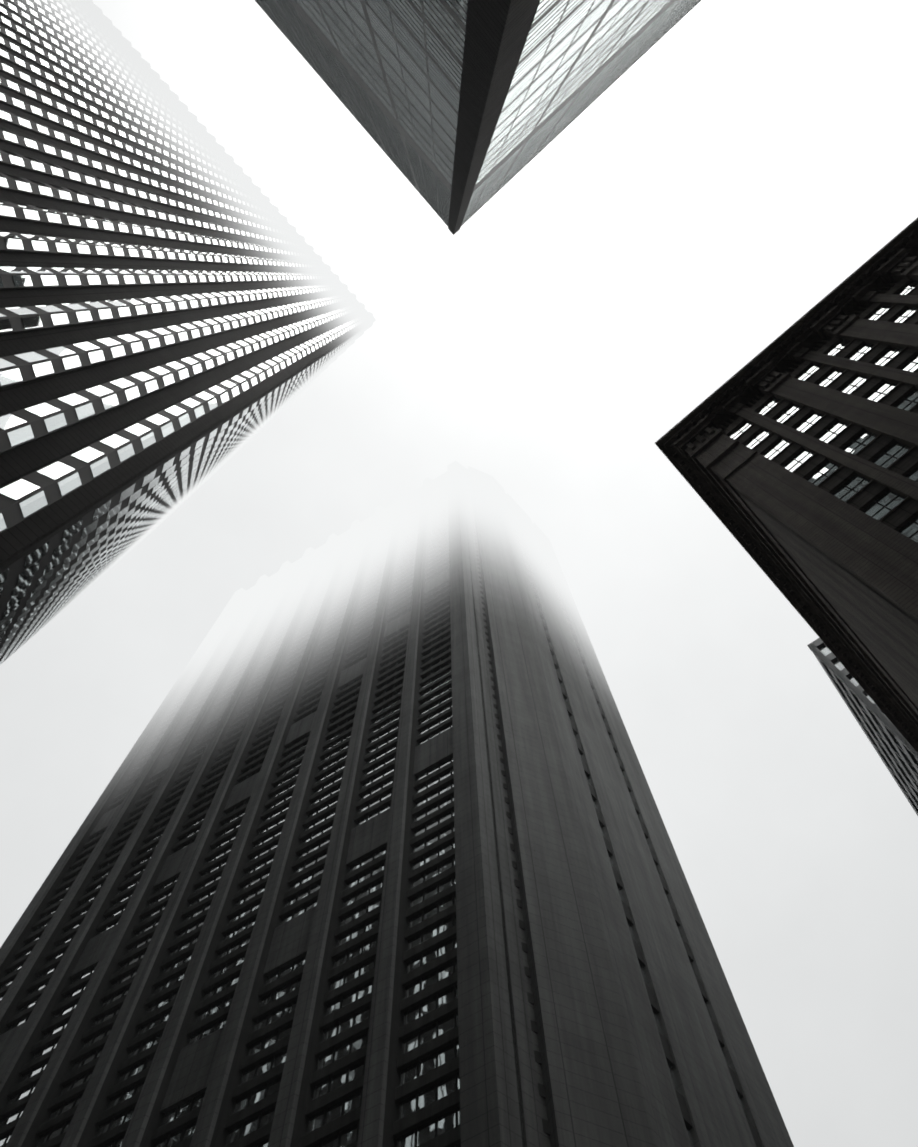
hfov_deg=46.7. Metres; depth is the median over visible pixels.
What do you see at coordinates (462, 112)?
glass skyscraper
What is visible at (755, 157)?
sky
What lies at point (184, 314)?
skyscraper
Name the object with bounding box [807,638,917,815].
skyscraper
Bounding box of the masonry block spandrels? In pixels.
[737,287,917,530]
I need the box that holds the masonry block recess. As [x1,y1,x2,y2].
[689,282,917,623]
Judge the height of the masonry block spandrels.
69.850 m
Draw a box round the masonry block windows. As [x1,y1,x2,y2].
[729,280,917,541]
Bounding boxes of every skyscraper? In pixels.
[0,0,375,664]
[0,461,793,1146]
[255,0,701,234]
[807,638,917,815]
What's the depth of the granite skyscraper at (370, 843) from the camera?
88.53 m
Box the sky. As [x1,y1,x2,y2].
[0,0,917,1146]

